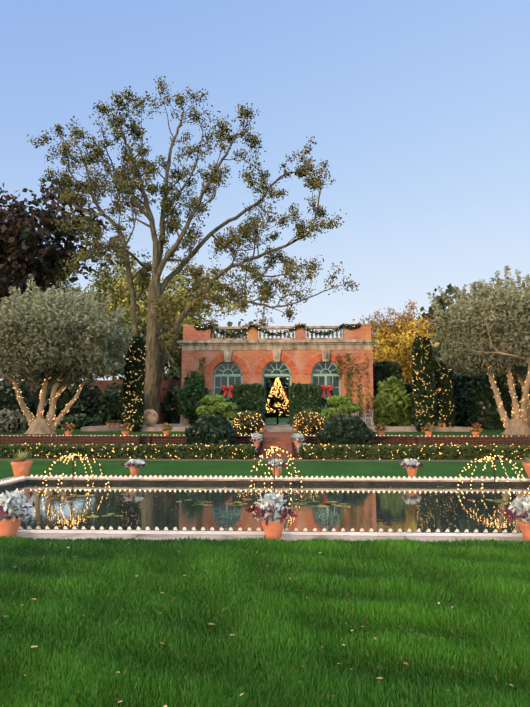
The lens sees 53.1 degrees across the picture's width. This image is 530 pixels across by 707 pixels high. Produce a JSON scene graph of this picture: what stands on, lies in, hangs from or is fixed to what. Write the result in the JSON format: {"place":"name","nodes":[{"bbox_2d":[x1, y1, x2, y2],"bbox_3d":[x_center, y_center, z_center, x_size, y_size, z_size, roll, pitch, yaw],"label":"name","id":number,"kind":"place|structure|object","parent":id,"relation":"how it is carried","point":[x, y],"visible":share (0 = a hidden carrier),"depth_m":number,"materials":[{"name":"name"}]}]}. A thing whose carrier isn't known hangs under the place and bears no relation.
{"place":"outdoors","nodes":[
{"label":"outdoors","id":0,"kind":"place"},
{"bbox_2d":[0,274,132,433],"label":"olive tree","id":1,"kind":"object","parent":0,"point":[43,348],"depth_m":23.23,"materials":[{"name":"green plant"}]},
{"bbox_2d":[0,380,180,422],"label":"hedge","id":2,"kind":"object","parent":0,"point":[164,384],"depth_m":38.00,"materials":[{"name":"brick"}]},
{"bbox_2d":[27,76,359,423],"bbox_3d":[-5.537,-7.802,37.568,23.670,26.172,12.495,0,-7,2],"label":"tree","id":3,"kind":"object","parent":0,"point":[245,231],"depth_m":36.85,"materials":[{"name":"green plant"}]},
{"bbox_2d":[0,428,505,434],"bbox_3d":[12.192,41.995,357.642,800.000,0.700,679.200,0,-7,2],"label":"terrace lawn","id":4,"kind":"structure","parent":0,"point":[58,431],"depth_m":24.17,"materials":[{"name":"green plant"}]},
{"bbox_2d":[0,408,27,432],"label":"pale shrub","id":5,"kind":"object","parent":4,"relation":"on","point":[17,413],"visible":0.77,"depth_m":24.47,"materials":[{"name":"grey plant"}]},
{"bbox_2d":[0,379,45,418],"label":"shrub","id":6,"kind":"object","parent":4,"relation":"on","point":[23,385],"visible":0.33,"depth_m":33.08,"materials":[{"name":"green plant"}]},
{"bbox_2d":[21,415,43,428],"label":"shrub","id":7,"kind":"object","parent":4,"relation":"on","point":[35,417],"visible":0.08,"depth_m":30.56,"materials":[{"name":"green plant"}]},
{"bbox_2d":[29,378,101,427],"bbox_3d":[-12.859,3.491,34.191,5.225,3.891,3.916,0,-7,2],"label":"shrub","id":8,"kind":"object","parent":4,"relation":"on","point":[90,389],"visible":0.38,"depth_m":33.38,"materials":[{"name":"green plant"}]},
{"bbox_2d":[55,413,102,428],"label":"shrub","id":9,"kind":"object","parent":4,"relation":"on","point":[72,419],"visible":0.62,"depth_m":31.11,"materials":[{"name":"green plant"}]},
{"bbox_2d":[90,382,123,425],"bbox_3d":[-9.704,3.690,34.551,3.842,3.650,2.924,0,-7,2],"label":"shrub","id":10,"kind":"object","parent":4,"relation":"on","point":[108,390],"visible":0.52,"depth_m":33.75,"materials":[{"name":"green plant"}]},
{"bbox_2d":[121,336,146,431],"bbox_3d":[-6.686,1.569,27.151,1.284,5.063,1.285,0,-7,2],"label":"cypress","id":11,"kind":"object","parent":4,"relation":"on","point":[137,347],"visible":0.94,"depth_m":26.80,"materials":[{"name":"green plant"}]},
{"bbox_2d":[35,249,237,379],"bbox_3d":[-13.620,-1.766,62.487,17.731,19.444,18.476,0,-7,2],"label":"tree","id":12,"kind":"object","parent":4,"relation":"on","point":[129,308],"visible":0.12,"depth_m":62.42,"materials":[{"name":"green plant"}]},
{"bbox_2d":[160,385,180,423],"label":"shrub","id":13,"kind":"object","parent":4,"relation":"on","point":[167,405],"visible":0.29,"depth_m":36.97,"materials":[{"name":"green plant"}]},
{"bbox_2d":[100,319,272,398],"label":"green tree","id":14,"kind":"object","parent":4,"relation":"on","point":[175,373],"depth_m":56.29,"materials":[{"name":"green plant"}]},
{"bbox_2d":[138,277,235,375],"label":"yellow tree","id":15,"kind":"object","parent":4,"relation":"on","point":[195,316],"visible":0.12,"depth_m":65.31,"materials":[{"name":"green plant"}]},
{"bbox_2d":[110,265,253,372],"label":"yellow tree leaves","id":16,"kind":"object","parent":15,"relation":"attached to","point":[179,303],"visible":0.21,"depth_m":64.33,"materials":[{"name":"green plant"}]},
{"bbox_2d":[233,411,263,434],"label":"lit shrub","id":17,"kind":"object","parent":4,"relation":"on","point":[240,417],"visible":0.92,"depth_m":22.59,"materials":[{"name":"green plant"}]},
{"bbox_2d":[81,423,469,431],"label":"paving","id":18,"kind":"structure","parent":4,"relation":"on","point":[179,427],"depth_m":26.98,"materials":[{"name":"stone"}]},
{"bbox_2d":[144,409,157,426],"bbox_3d":[-6.112,3.419,28.124,0.880,0.910,0.880,0,-7,2],"label":"stone urn","id":19,"kind":"object","parent":18,"relation":"on","point":[151,417],"visible":0.9,"depth_m":27.82,"materials":[{"name":"stone"}]},
{"bbox_2d":[178,370,213,425],"bbox_3d":[-3.994,2.556,30.582,2.129,3.429,1.121,0,-7,2],"label":"shrub","id":20,"kind":"object","parent":18,"relation":"on","point":[190,381],"visible":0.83,"depth_m":30.31,"materials":[{"name":"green plant"}]},
{"bbox_2d":[232,382,265,425],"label":"hedge","id":21,"kind":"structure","parent":18,"relation":"on","point":[257,396],"depth_m":29.42,"materials":[{"name":"green plant"}]},
{"bbox_2d":[213,410,372,425],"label":"white iron chairs","id":22,"kind":"object","parent":18,"relation":"on","point":[365,415],"visible":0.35,"depth_m":29.98,"materials":[{"name":"white"}]},
{"bbox_2d":[287,382,322,425],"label":"hedge","id":23,"kind":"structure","parent":18,"relation":"on","point":[305,394],"depth_m":29.32,"materials":[{"name":"green plant"}]},
{"bbox_2d":[266,335,290,401],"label":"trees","id":24,"kind":"object","parent":4,"relation":"on","point":[284,381],"depth_m":78.50,"materials":[{"name":"green plant"}]},
{"bbox_2d":[292,408,324,434],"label":"lit shrub","id":25,"kind":"object","parent":4,"relation":"on","point":[296,426],"visible":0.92,"depth_m":22.52,"materials":[{"name":"green plant"}]},
{"bbox_2d":[373,360,401,424],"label":"hedge column","id":26,"kind":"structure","parent":4,"relation":"on","point":[394,366],"depth_m":32.72,"materials":[{"name":"green plant"}]},
{"bbox_2d":[370,376,414,425],"bbox_3d":[7.242,2.992,30.058,2.398,3.709,2.351,6,-9,-41],"label":"bamboo shrub","id":27,"kind":"object","parent":4,"relation":"on","point":[392,405],"visible":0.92,"depth_m":29.60,"materials":[{"name":"green plant"}]},
{"bbox_2d":[371,312,443,383],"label":"autumn tree","id":28,"kind":"object","parent":4,"relation":"on","point":[387,350],"depth_m":55.72,"materials":[{"name":"yellow plant"}]},
{"bbox_2d":[403,382,412,395],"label":"shrub","id":29,"kind":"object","parent":4,"relation":"on","point":[407,385],"depth_m":34.51,"materials":[{"name":"green plant"}]},
{"bbox_2d":[410,334,435,431],"bbox_3d":[7.917,1.537,26.620,1.270,5.038,1.214,0,-7,2],"label":"cypress","id":30,"kind":"object","parent":4,"relation":"on","point":[422,391],"visible":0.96,"depth_m":26.32,"materials":[{"name":"green plant"}]},
{"bbox_2d":[408,391,437,425],"bbox_3d":[8.939,3.190,29.724,2.097,3.571,1.858,0,-7,2],"label":"hedge","id":31,"kind":"object","parent":4,"relation":"on","point":[412,418],"visible":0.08,"depth_m":29.51,"materials":[{"name":"green plant"}]},
{"bbox_2d":[434,359,455,426],"bbox_3d":[9.281,2.192,27.332,1.044,3.905,1.061,0,-7,2],"label":"cypress","id":32,"kind":"object","parent":4,"relation":"on","point":[443,377],"visible":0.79,"depth_m":27.06,"materials":[{"name":"green plant"}]},
{"bbox_2d":[410,332,529,374],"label":"green tree","id":33,"kind":"object","parent":4,"relation":"on","point":[436,356],"visible":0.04,"depth_m":46.20,"materials":[{"name":"green plant"}]},
{"bbox_2d":[419,283,527,353],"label":"green tree","id":34,"kind":"object","parent":4,"relation":"on","point":[447,291],"depth_m":65.52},
{"bbox_2d":[426,265,529,434],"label":"olive","id":35,"kind":"object","parent":4,"relation":"on","point":[465,315],"depth_m":23.42,"materials":[{"name":"green plant"}]},
{"bbox_2d":[432,372,529,429],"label":"laurel hedge","id":36,"kind":"object","parent":4,"relation":"on","point":[477,396],"visible":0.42,"depth_m":30.27,"materials":[{"name":"green plant"}]},
{"bbox_2d":[494,377,520,429],"bbox_3d":[13.806,2.721,30.346,1.543,3.479,1.552,0,-7,2],"label":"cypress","id":37,"kind":"object","parent":4,"relation":"on","point":[505,392],"visible":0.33,"depth_m":29.88,"materials":[{"name":"green plant"}]},
{"bbox_2d":[0,460,527,478],"bbox_3d":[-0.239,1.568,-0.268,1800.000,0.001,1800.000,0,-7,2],"label":"lawn","id":38,"kind":"structure","parent":0,"point":[308,468],"depth_m":15.24,"materials":[{"name":"green plant"}]},
{"bbox_2d":[0,443,255,458],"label":"box hedge","id":39,"kind":"object","parent":38,"relation":"on","point":[108,447],"visible":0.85,"depth_m":18.81,"materials":[{"name":"green plant"}]},
{"bbox_2d":[185,413,239,444],"bbox_3d":[-1.961,3.146,19.793,2.054,1.852,1.214,0,-7,2],"label":"shrub","id":40,"kind":"object","parent":38,"relation":"on","point":[204,422],"visible":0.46,"depth_m":19.54,"materials":[{"name":"green plant"}]},
{"bbox_2d":[0,435,529,457],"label":"brick retaining wall","id":41,"kind":"structure","parent":38,"relation":"on","point":[313,440],"depth_m":20.36,"materials":[{"name":"red brick"}]},
{"bbox_2d":[142,435,529,436],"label":"brick retaining wall","id":42,"kind":"structure","parent":41,"relation":"on","point":[425,436],"depth_m":19.94,"materials":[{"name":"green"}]},
{"bbox_2d":[0,480,529,489],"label":"pool walls","id":43,"kind":"structure","parent":38,"relation":"in","point":[261,482],"depth_m":12.87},
{"bbox_2d":[0,483,529,532],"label":"pool water","id":44,"kind":"structure","parent":43,"relation":"in","point":[451,508],"depth_m":9.81,"materials":[{"name":"grey liquid"}]},
{"bbox_2d":[13,486,507,517],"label":"lily pads","id":45,"kind":"object","parent":44,"relation":"on","point":[239,504],"visible":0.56,"depth_m":10.12,"materials":[{"name":"green plant"}]},
{"bbox_2d":[39,446,529,495],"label":"fountain-shaped lights","id":46,"kind":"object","parent":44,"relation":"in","point":[493,461],"depth_m":12.08,"materials":[{"name":"black metal"}]},
{"bbox_2d":[0,423,529,540],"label":"flower pots","id":47,"kind":"object","parent":38,"relation":"on","point":[272,529],"visible":0.69,"depth_m":13.12,"materials":[{"name":"orange ceramic"}]},
{"bbox_2d":[0,419,529,525],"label":"potted plants","id":48,"kind":"object","parent":47,"relation":"on","point":[268,509],"visible":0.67,"depth_m":6.89,"materials":[{"name":"grey plant"}]},
{"bbox_2d":[11,450,529,462],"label":"yucca leaves","id":49,"kind":"object","parent":47,"relation":"on","point":[22,457],"visible":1,"depth_m":13.63,"materials":[{"name":"green plant"}]},
{"bbox_2d":[0,435,529,459],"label":"mulch beds","id":50,"kind":"object","parent":38,"relation":"on","point":[250,435],"visible":0.05,"depth_m":21.64,"materials":[{"name":"brown soil"}]},
{"bbox_2d":[0,356,529,459],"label":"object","id":51,"kind":"object","parent":50,"relation":"on","point":[64,398],"visible":0.1,"depth_m":24.69,"materials":[{"name":"green"}]},
{"bbox_2d":[196,405,218,414],"bbox_3d":[-3.091,3.031,28.332,1.217,0.669,1.066,0,-7,2],"label":"cloud pine pad","id":52,"kind":"object","parent":51,"relation":"on","point":[202,410],"visible":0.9,"depth_m":28.07,"materials":[{"name":"green plant"}]},
{"bbox_2d":[200,394,227,405],"bbox_3d":[-2.748,2.486,28.474,1.504,0.686,1.169,0,-7,2],"label":"cloud pine pad","id":53,"kind":"object","parent":51,"relation":"on","point":[209,399],"visible":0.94,"depth_m":28.14,"materials":[{"name":"green plant"}]},
{"bbox_2d":[213,401,237,411],"bbox_3d":[-2.168,2.861,28.316,1.365,0.678,1.161,-3,-7,27],"label":"cloud pine pad","id":54,"kind":"object","parent":51,"relation":"on","point":[221,406],"visible":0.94,"depth_m":28.02,"materials":[{"name":"green plant"}]},
{"bbox_2d":[222,410,237,418],"bbox_3d":[-1.858,3.273,28.534,0.932,0.534,0.889,-5,-8,39],"label":"cloud pine pad","id":55,"kind":"object","parent":51,"relation":"on","point":[231,414],"visible":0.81,"depth_m":28.30,"materials":[{"name":"green plant"}]},
{"bbox_2d":[319,412,331,419],"bbox_3d":[3.169,3.329,28.312,0.925,0.476,0.742,0,-7,2],"label":"cloud pine pad","id":56,"kind":"object","parent":51,"relation":"on","point":[323,414],"visible":0.44,"depth_m":28.09,"materials":[{"name":"green plant"}]},
{"bbox_2d":[322,406,340,416],"bbox_3d":[3.573,3.102,28.334,1.191,0.648,0.945,0,-7,2],"label":"cloud pine pad","id":57,"kind":"object","parent":51,"relation":"on","point":[329,411],"visible":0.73,"depth_m":28.08,"materials":[{"name":"green plant"}]},
{"bbox_2d":[327,395,352,406],"bbox_3d":[3.999,2.567,28.349,1.478,0.726,1.261,0,-7,2],"label":"cloud pine pad","id":58,"kind":"object","parent":51,"relation":"on","point":[334,401],"visible":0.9,"depth_m":27.99,"materials":[{"name":"green plant"}]},
{"bbox_2d":[336,403,360,413],"bbox_3d":[4.416,2.921,28.155,1.443,0.640,1.132,0,-7,2],"label":"cloud pine pad","id":59,"kind":"object","parent":51,"relation":"on","point":[354,408],"visible":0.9,"depth_m":27.86,"materials":[{"name":"green plant"}]},
{"bbox_2d":[0,534,529,706],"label":"lawn blades","id":60,"kind":"object","parent":38,"relation":"on","point":[474,636],"visible":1,"depth_m":3.91,"materials":[{"name":"green plant"}]},
{"bbox_2d":[0,547,521,706],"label":"fallen leaves","id":61,"kind":"object","parent":60,"relation":"on","point":[231,634],"visible":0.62,"depth_m":3.55,"materials":[{"name":"brown plant"}]},
{"bbox_2d":[0,476,529,541],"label":"pool coping","id":62,"kind":"object","parent":38,"relation":"on","point":[82,536],"visible":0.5,"depth_m":6.94,"materials":[{"name":"grey stone"}]},
{"bbox_2d":[0,477,529,536],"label":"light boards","id":63,"kind":"object","parent":62,"relation":"on","point":[283,533],"visible":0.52,"depth_m":7.04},
{"bbox_2d":[18,529,489,532],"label":"string lights","id":64,"kind":"object","parent":63,"relation":"on","point":[283,531],"depth_m":7.00,"materials":[{"name":"white"}]},
{"bbox_2d":[2,476,518,482],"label":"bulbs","id":65,"kind":"object","parent":63,"relation":"on","point":[205,477],"visible":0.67,"depth_m":12.93,"materials":[{"name":"yellow"}]},
{"bbox_2d":[0,475,524,533],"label":"candle hoods","id":66,"kind":"object","parent":63,"relation":"on","point":[495,531],"visible":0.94,"depth_m":7.11,"materials":[{"name":"grey"}]},
{"bbox_2d":[0,457,529,461],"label":"lawn","id":67,"kind":"structure","parent":38,"relation":"on","point":[282,458],"depth_m":18.15,"materials":[{"name":"green plant"}]},
{"bbox_2d":[2,345,529,494],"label":"fairy lights","id":68,"kind":"object","parent":38,"relation":"on","point":[277,447],"visible":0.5,"depth_m":18.41,"materials":[{"name":"yellow"}]},
{"bbox_2d":[262,432,293,456],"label":"garden steps","id":69,"kind":"structure","parent":38,"relation":"on","point":[280,439],"depth_m":20.40,"materials":[{"name":"brick"}]},
{"bbox_2d":[314,413,374,445],"bbox_3d":[2.959,3.125,19.628,2.294,1.832,1.274,0,-7,2],"label":"shrub","id":70,"kind":"object","parent":38,"relation":"on","point":[363,434],"visible":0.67,"depth_m":19.37,"materials":[{"name":"green plant"}]},
{"bbox_2d":[298,443,529,459],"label":"box hedge","id":71,"kind":"object","parent":38,"relation":"on","point":[349,449],"visible":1,"depth_m":18.47,"materials":[{"name":"green plant"}]},
{"bbox_2d":[0,0,529,379],"label":"sky","id":72,"kind":"structure","parent":0,"point":[418,111],"materials":[{"name":"blue"}]},
{"bbox_2d":[182,352,370,416],"bbox_3d":[0.683,1.821,30.817,11.143,3.780,0.204,0,-7,2],"label":"climbing vine","id":73,"kind":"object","parent":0,"point":[348,389],"depth_m":30.73,"materials":[{"name":"green plant"}]},
{"bbox_2d":[177,324,376,425],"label":"garden house","id":74,"kind":"structure","parent":0,"point":[252,359],"depth_m":31.06,"materials":[{"name":"brick"}]},
{"bbox_2d":[206,354,346,374],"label":"arch voussoirs","id":75,"kind":"object","parent":74,"relation":"attached to","point":[270,359],"visible":0.79,"depth_m":31.03,"materials":[{"name":"brick"}]},
{"bbox_2d":[213,361,340,423],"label":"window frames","id":76,"kind":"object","parent":74,"relation":"attached to","point":[263,375],"depth_m":31.16,"materials":[{"name":"wood"}]},
{"bbox_2d":[215,362,338,419],"bbox_3d":[0.689,2.282,31.079,7.360,3.640,0.001,0,-7,2],"label":"window glass","id":77,"kind":"object","parent":76,"relation":"in","point":[222,381],"depth_m":31.21,"materials":[{"name":"teal glass"}]},
{"bbox_2d":[264,376,289,421],"bbox_3d":[0.689,2.740,31.037,1.520,2.800,0.100,0,-7,2],"label":"door frame","id":78,"kind":"object","parent":76,"relation":"attached to","point":[288,377],"visible":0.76,"depth_m":31.12,"materials":[{"name":"green wood"}]},
{"bbox_2d":[193,322,360,336],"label":"garland greens","id":79,"kind":"object","parent":74,"relation":"attached to","point":[237,332],"visible":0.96,"depth_m":31.16,"materials":[{"name":"green plant"}]},
{"bbox_2d":[180,417,373,425],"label":"garden house plinth","id":80,"kind":"structure","parent":74,"relation":"attached to","point":[367,420],"depth_m":30.44,"materials":[{"name":"beige stone"}]},
{"bbox_2d":[265,378,288,423],"bbox_3d":[0.781,2.941,33.378,2.119,3.050,2.127,0,-7,2],"label":"christmas tree","id":81,"kind":"object","parent":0,"point":[284,401],"depth_m":32.88,"materials":[{"name":"green plant"}]},
{"bbox_2d":[266,379,288,415],"bbox_3d":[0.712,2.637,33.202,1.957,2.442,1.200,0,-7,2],"label":"string lights","id":82,"kind":"object","parent":81,"relation":"attached to","point":[277,392],"visible":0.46,"depth_m":33.19,"materials":[{"name":"yellow"}]},
{"bbox_2d":[219,385,334,403],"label":"wreaths","id":83,"kind":"object","parent":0,"point":[222,393],"visible":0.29,"depth_m":30.89,"materials":[{"name":"red fabric"}]},
{"bbox_2d":[220,385,332,401],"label":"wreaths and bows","id":84,"kind":"object","parent":83,"relation":"attached to","point":[322,389],"visible":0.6,"depth_m":30.78,"materials":[{"name":"red fabric"}]},
{"bbox_2d":[266,417,288,422],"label":"lawn slope","id":85,"kind":"structure","parent":0,"point":[274,420],"depth_m":48.24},
{"bbox_2d":[0,177,130,302],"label":"copper beech","id":86,"kind":"object","parent":85,"relation":"on","point":[16,230],"depth_m":50.47,"materials":[{"name":"plant"}]},
{"bbox_2d":[265,423,289,424],"bbox_3d":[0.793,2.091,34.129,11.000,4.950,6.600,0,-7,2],"label":"stone step","id":87,"kind":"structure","parent":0,"point":[277,424],"depth_m":33.00,"materials":[{"name":"grey stone"}]},
{"bbox_2d":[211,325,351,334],"bbox_3d":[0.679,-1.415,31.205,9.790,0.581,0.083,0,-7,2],"label":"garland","id":88,"kind":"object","parent":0,"point":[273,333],"visible":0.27,"depth_m":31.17},
{"bbox_2d":[352,300,439,345],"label":"tree","id":89,"kind":"object","parent":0,"point":[383,323],"depth_m":57.06,"materials":[{"name":"plant"}]}
]}

